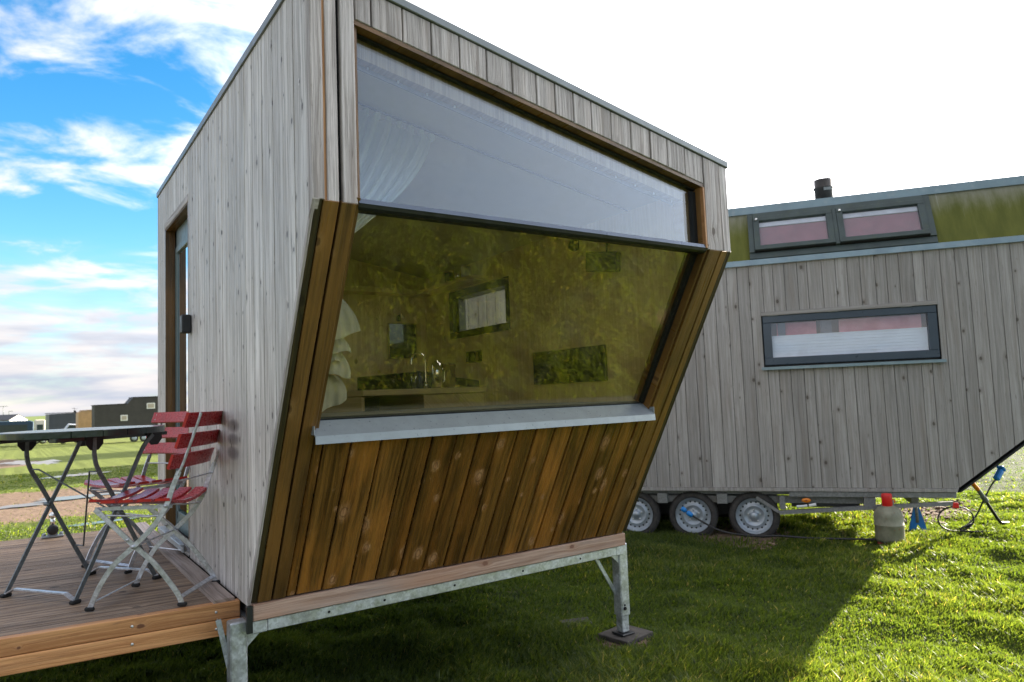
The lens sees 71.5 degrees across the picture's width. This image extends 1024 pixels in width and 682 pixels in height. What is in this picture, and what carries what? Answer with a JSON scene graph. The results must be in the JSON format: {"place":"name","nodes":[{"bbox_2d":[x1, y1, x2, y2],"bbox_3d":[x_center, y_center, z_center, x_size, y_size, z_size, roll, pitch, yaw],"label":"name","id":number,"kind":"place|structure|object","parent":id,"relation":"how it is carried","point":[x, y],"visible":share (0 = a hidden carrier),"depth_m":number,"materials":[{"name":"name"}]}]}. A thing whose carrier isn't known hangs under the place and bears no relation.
{"place":"outdoors","nodes":[
{"label":"outdoors","id":0,"kind":"place"},
{"bbox_2d":[0,414,27,420],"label":"white house","id":1,"kind":"structure","parent":0,"point":[14,417],"depth_m":108.89,"materials":[{"name":"tile"}]},
{"bbox_2d":[25,416,44,421],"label":"hill","id":2,"kind":"structure","parent":0,"point":[32,418],"depth_m":214.62,"materials":[{"name":"green plant"}]},
{"bbox_2d":[41,512,63,538],"bbox_3d":[-3.151,1.261,4.879,0.130,0.169,0.065,1,-5,-35],"label":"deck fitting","id":3,"kind":"object","parent":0,"point":[52,530],"visible":0.97,"depth_m":4.86,"materials":[{"name":"metal"}]},
{"bbox_2d":[0,437,1023,681],"bbox_3d":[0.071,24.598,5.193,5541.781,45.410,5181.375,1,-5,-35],"label":"ground","id":4,"kind":"structure","parent":0,"point":[118,453],"depth_m":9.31,"materials":[{"name":"green plant"}]},
{"bbox_2d":[0,420,33,432],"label":"parked van","id":5,"kind":"object","parent":4,"relation":"on","point":[12,426],"visible":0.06,"depth_m":59.00,"materials":[{"name":"blue paint"}]},
{"bbox_2d":[0,502,42,508],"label":"puddle","id":6,"kind":"object","parent":4,"relation":"on","point":[22,505],"visible":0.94,"depth_m":12.46,"materials":[{"name":"grey liquid"}]},
{"bbox_2d":[0,459,58,464],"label":"puddle","id":7,"kind":"object","parent":4,"relation":"on","point":[22,462],"visible":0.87,"depth_m":28.42,"materials":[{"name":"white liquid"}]},
{"bbox_2d":[34,419,45,443],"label":"caravan","id":8,"kind":"object","parent":4,"relation":"on","point":[39,424],"visible":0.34,"depth_m":61.69,"materials":[{"name":"white metal"}]},
{"bbox_2d":[37,424,42,429],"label":"window","id":9,"kind":"structure","parent":8,"relation":"in","point":[39,427],"depth_m":61.61,"materials":[{"name":"grey glass"}]},
{"bbox_2d":[45,408,76,441],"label":"dark cabin","id":10,"kind":"object","parent":4,"relation":"on","point":[57,421],"visible":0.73,"depth_m":69.22,"materials":[{"name":"grey metal"}]},
{"bbox_2d":[61,424,75,443],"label":"parked car","id":11,"kind":"object","parent":4,"relation":"on","point":[70,426],"visible":0.08,"depth_m":59.64,"materials":[{"name":"silver metal"}]},
{"bbox_2d":[39,471,110,478],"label":"puddle","id":12,"kind":"object","parent":4,"relation":"on","point":[78,474],"visible":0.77,"depth_m":19.72,"materials":[{"name":"grey liquid"}]},
{"bbox_2d":[31,492,120,501],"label":"puddle","id":13,"kind":"object","parent":4,"relation":"on","point":[69,497],"visible":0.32,"depth_m":13.46,"materials":[{"name":"grey liquid"}]},
{"bbox_2d":[76,410,91,427],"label":"timber cabin","id":14,"kind":"object","parent":4,"relation":"on","point":[83,418],"visible":0.29,"depth_m":56.75,"materials":[{"name":"beige wood"}]},
{"bbox_2d":[68,517,138,526],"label":"puddle","id":15,"kind":"object","parent":4,"relation":"on","point":[96,522],"visible":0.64,"depth_m":9.76,"materials":[{"name":"grey liquid"}]},
{"bbox_2d":[0,522,239,676],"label":"deck","id":16,"kind":"structure","parent":4,"relation":"on","point":[38,631],"depth_m":3.11,"materials":[{"name":"orange wood"}]},
{"bbox_2d":[0,425,166,604],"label":"bistro table","id":17,"kind":"object","parent":16,"relation":"on","point":[91,438],"visible":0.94,"depth_m":3.42,"materials":[{"name":"green paint"}]},
{"bbox_2d":[81,411,190,573],"bbox_3d":[-2.075,0.824,4.027,0.444,0.828,0.509,-5,-5,29],"label":"folding chair","id":18,"kind":"object","parent":16,"relation":"on","point":[161,418],"visible":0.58,"depth_m":4.10,"materials":[{"name":"wood"}]},
{"bbox_2d":[84,411,222,611],"bbox_3d":[-1.599,0.747,3.264,0.509,0.828,0.444,-2,-4,-1],"label":"folding chair","id":19,"kind":"object","parent":16,"relation":"on","point":[166,498],"visible":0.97,"depth_m":3.18,"materials":[{"name":"wood"}]},
{"bbox_2d":[91,396,157,441],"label":"trailer house","id":20,"kind":"structure","parent":4,"relation":"on","point":[132,411],"depth_m":53.25,"materials":[{"name":"black"}]},
{"bbox_2d":[121,415,127,420],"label":"window","id":21,"kind":"structure","parent":20,"relation":"in","point":[123,417],"depth_m":52.98,"materials":[{"name":"beige glass"}]},
{"bbox_2d":[147,403,154,408],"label":"window","id":22,"kind":"structure","parent":20,"relation":"in","point":[149,405],"depth_m":54.07,"materials":[{"name":"beige glass"}]},
{"bbox_2d":[156,0,730,681],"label":"tiny house","id":23,"kind":"structure","parent":4,"relation":"on","point":[304,512],"depth_m":3.39,"materials":[{"name":"grey wood"}]},
{"bbox_2d":[157,219,188,552],"bbox_3d":[-2.078,0.228,4.469,0.157,2.020,0.800,1,-5,-35],"label":"door","id":24,"kind":"structure","parent":23,"relation":"in","point":[181,235],"depth_m":4.63,"materials":[{"name":"clear glass"}]},
{"bbox_2d":[180,314,190,333],"bbox_3d":[-1.872,-0.096,4.077,0.052,0.105,0.074,1,-5,-35],"label":"key safe","id":25,"kind":"object","parent":23,"relation":"attached to","point":[185,323],"visible":1,"depth_m":4.05,"materials":[{"name":"black plastic"}]},
{"bbox_2d":[396,314,400,320],"bbox_3d":[-0.947,-0.199,5.972,0.030,0.062,0.056,1,-5,-35],"label":"wall hook","id":26,"kind":"object","parent":23,"relation":"attached to","point":[398,317],"depth_m":5.96,"materials":[{"name":"black plastic"}]},
{"bbox_2d":[388,323,416,358],"bbox_3d":[-0.922,0.001,5.989,0.260,0.300,0.016,1,-5,-35],"label":"wall mirror","id":27,"kind":"object","parent":23,"relation":"attached to","point":[402,340],"depth_m":5.98,"materials":[{"name":"mirror"}]},
{"bbox_2d":[322,372,486,412],"bbox_3d":[-0.847,0.725,5.412,0.988,0.948,0.940,1,-5,-35],"label":"kitchen counter","id":28,"kind":"object","parent":23,"relation":"on","point":[397,388],"visible":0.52,"depth_m":5.13,"materials":[{"name":"brown wood"}]},
{"bbox_2d":[415,371,422,388],"bbox_3d":[-0.667,0.277,5.088,0.055,0.125,0.055,1,-5,-35],"label":"soap bottle","id":29,"kind":"object","parent":28,"relation":"on","point":[418,381],"visible":0.95,"depth_m":5.07,"materials":[{"name":"glass"}]},
{"bbox_2d":[411,352,427,387],"bbox_3d":[-0.666,0.211,5.108,0.134,0.261,0.036,1,-5,-35],"label":"kitchen tap","id":30,"kind":"object","parent":28,"relation":"on","point":[425,384],"visible":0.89,"depth_m":5.12,"materials":[{"name":"silver metal"}]},
{"bbox_2d":[430,360,444,387],"bbox_3d":[-0.546,0.242,5.182,0.084,0.200,0.102,-4,-5,21],"label":"coffee pot","id":31,"kind":"object","parent":28,"relation":"on","point":[437,381],"visible":0.95,"depth_m":5.14,"materials":[{"name":"silver metal"}]},
{"bbox_2d":[442,364,455,387],"bbox_3d":[-0.467,0.257,5.266,0.110,0.176,0.015,1,-5,-35],"label":"cutting board","id":32,"kind":"object","parent":28,"relation":"on","point":[450,378],"visible":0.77,"depth_m":5.26,"materials":[{"name":"brown wood"}]},
{"bbox_2d":[343,275,487,297],"bbox_3d":[-1.282,-0.449,5.180,1.985,0.043,1.015,1,-5,-35],"label":"wall shelf","id":33,"kind":"object","parent":23,"relation":"attached to","point":[464,281],"depth_m":5.72,"materials":[{"name":"brown wood"}]},
{"bbox_2d":[445,273,452,281],"bbox_3d":[-0.496,-0.494,5.604,0.067,0.080,0.067,1,-5,-35],"label":"jar","id":34,"kind":"object","parent":33,"relation":"on","point":[448,276],"visible":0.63,"depth_m":5.58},
{"bbox_2d":[454,265,460,279],"bbox_3d":[-0.422,-0.523,5.524,0.059,0.120,0.059,1,-5,-35],"label":"jar","id":35,"kind":"object","parent":33,"relation":"on","point":[457,271],"visible":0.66,"depth_m":5.50,"materials":[{"name":"silver metal"}]},
{"bbox_2d":[461,266,469,276],"bbox_3d":[-0.353,-0.518,5.425,0.069,0.090,0.069,1,-5,-35],"label":"jar","id":36,"kind":"object","parent":33,"relation":"on","point":[465,270],"visible":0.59,"depth_m":5.39,"materials":[{"name":"clear plastic"}]},
{"bbox_2d":[466,350,481,362],"bbox_3d":[-0.295,0.120,5.473,0.025,0.085,0.210,1,-5,-35],"label":"switch panel","id":37,"kind":"object","parent":23,"relation":"attached to","point":[473,356],"visible":1,"depth_m":5.45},
{"bbox_2d":[449,276,510,339],"bbox_3d":[-0.216,-0.238,5.485,0.120,0.386,0.866,1,-5,-35],"label":"window","id":38,"kind":"structure","parent":23,"relation":"in","point":[457,314],"depth_m":5.55,"materials":[{"name":"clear glass"}]},
{"bbox_2d":[358,102,627,211],"bbox_3d":[-0.141,-0.934,3.541,1.936,0.363,0.108,1,-5,-32],"label":"curtain rail","id":39,"kind":"object","parent":23,"relation":"attached to","point":[420,131],"visible":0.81,"depth_m":3.39,"materials":[{"name":"metal"}]},
{"bbox_2d":[322,109,430,411],"bbox_3d":[-0.642,-0.358,3.127,0.691,1.362,0.235,1,-5,-35],"label":"curtain","id":40,"kind":"object","parent":39,"relation":"hanging from","point":[392,157],"visible":0.52,"depth_m":3.16,"materials":[{"name":"grey fabric"}]},
{"bbox_2d":[320,253,696,420],"bbox_3d":[0.072,-0.074,3.214,1.822,0.793,0.468,1,-5,-35],"label":"lower window frame","id":41,"kind":"structure","parent":23,"relation":"in","point":[692,258],"depth_m":3.63,"materials":[{"name":"brown wood"}]},
{"bbox_2d":[357,64,672,204],"bbox_3d":[0.101,-0.869,3.116,1.720,0.348,0.015,1,-5,-35],"label":"rail","id":42,"kind":"object","parent":23,"relation":"attached to","point":[426,96],"visible":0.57,"depth_m":3.03,"materials":[{"name":"grey metal"}]},
{"bbox_2d":[357,33,697,242],"bbox_3d":[0.172,-0.789,3.082,1.808,0.651,0.026,1,-5,-35],"label":"upper window frame","id":43,"kind":"structure","parent":23,"relation":"in","point":[691,195],"depth_m":3.09,"materials":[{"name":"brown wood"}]},
{"bbox_2d":[533,345,607,384],"bbox_3d":[0.357,0.159,4.534,0.022,0.215,0.720,1,-5,-35],"label":"window","id":44,"kind":"structure","parent":23,"relation":"attached to","point":[582,364],"depth_m":4.49,"materials":[{"name":"glass"}]},
{"bbox_2d":[568,239,578,250],"bbox_3d":[0.378,-0.619,4.368,0.068,0.134,0.102,-3,-4,9],"label":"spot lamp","id":45,"kind":"object","parent":23,"relation":"hanging from","point":[573,245],"visible":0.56,"depth_m":4.34,"materials":[{"name":"green"}]},
{"bbox_2d":[585,243,620,271],"bbox_3d":[0.536,-0.520,4.177,0.199,0.257,0.125,-4,-5,25],"label":"window","id":46,"kind":"structure","parent":23,"relation":"attached to","point":[608,261],"depth_m":4.12,"materials":[{"name":"clear glass"}]},
{"bbox_2d":[559,617,596,626],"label":"concrete slab","id":47,"kind":"structure","parent":4,"relation":"on","point":[575,620],"depth_m":4.55,"materials":[{"name":"grey concrete"}]},
{"bbox_2d":[598,625,652,645],"bbox_3d":[0.677,1.756,4.249,0.250,0.030,0.225,2,-6,-43],"label":"concrete slab","id":48,"kind":"object","parent":4,"relation":"on","point":[641,634],"depth_m":4.20,"materials":[{"name":"grey concrete"}]},
{"bbox_2d":[465,175,1023,537],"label":"trailer house","id":49,"kind":"structure","parent":4,"relation":"on","point":[852,352],"depth_m":6.73,"materials":[{"name":"grey wood"}]},
{"bbox_2d":[753,209,835,252],"bbox_3d":[2.769,-1.078,7.006,0.731,0.396,0.224,-4,-5,18],"label":"roof window","id":50,"kind":"structure","parent":49,"relation":"in","point":[806,235],"depth_m":7.01,"materials":[{"name":"clear glass"}]},
{"bbox_2d":[762,305,946,369],"bbox_3d":[3.178,-0.024,6.730,1.570,0.531,0.148,-4,-5,18],"label":"window","id":51,"kind":"structure","parent":49,"relation":"in","point":[906,331],"depth_m":6.73,"materials":[{"name":"metal"}]},
{"bbox_2d":[835,199,930,244],"bbox_3d":[3.511,-1.125,6.761,0.758,0.396,0.224,-4,-5,18],"label":"roof window","id":52,"kind":"structure","parent":49,"relation":"in","point":[909,225],"depth_m":6.76,"materials":[{"name":"clear glass"}]},
{"bbox_2d":[681,507,905,540],"bbox_3d":[2.711,1.704,6.643,2.220,0.270,0.132,-4,-5,19],"label":"water hose","id":53,"kind":"object","parent":4,"relation":"on","point":[688,513],"visible":0.85,"depth_m":6.71,"materials":[{"name":"green rubber"}]},
{"bbox_2d":[768,499,976,545],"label":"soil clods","id":54,"kind":"object","parent":4,"relation":"on","point":[940,508],"visible":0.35,"depth_m":7.78,"materials":[{"name":"brown soil"}]},
{"bbox_2d":[874,493,904,544],"bbox_3d":[3.378,1.601,6.377,0.246,0.465,0.246,1,-5,-35],"label":"gas bottle","id":55,"kind":"object","parent":4,"relation":"on","point":[889,524],"visible":0.9,"depth_m":6.29,"materials":[{"name":"grey paint"}]},
{"bbox_2d":[908,507,926,531],"bbox_3d":[3.835,1.671,6.770,0.206,0.341,0.137,-2,-4,0],"label":"jack stand","id":56,"kind":"object","parent":4,"relation":"on","point":[916,518],"visible":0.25,"depth_m":6.73,"materials":[{"name":"blue paint"}]},
{"bbox_2d":[937,465,1022,531],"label":"power cable","id":57,"kind":"object","parent":4,"relation":"on","point":[999,472],"visible":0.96,"depth_m":6.77,"materials":[{"name":"black rubber"}]},
{"bbox_2d":[971,483,1009,523],"bbox_3d":[4.619,1.568,6.878,0.560,0.471,0.053,0,-5,-28],"label":"corner steady","id":58,"kind":"object","parent":4,"relation":"on","point":[984,498],"visible":0.89,"depth_m":6.83,"materials":[{"name":"silver metal"}]},
{"bbox_2d":[0,0,1023,416],"label":"sky","id":59,"kind":"structure","parent":0,"point":[100,100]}
]}

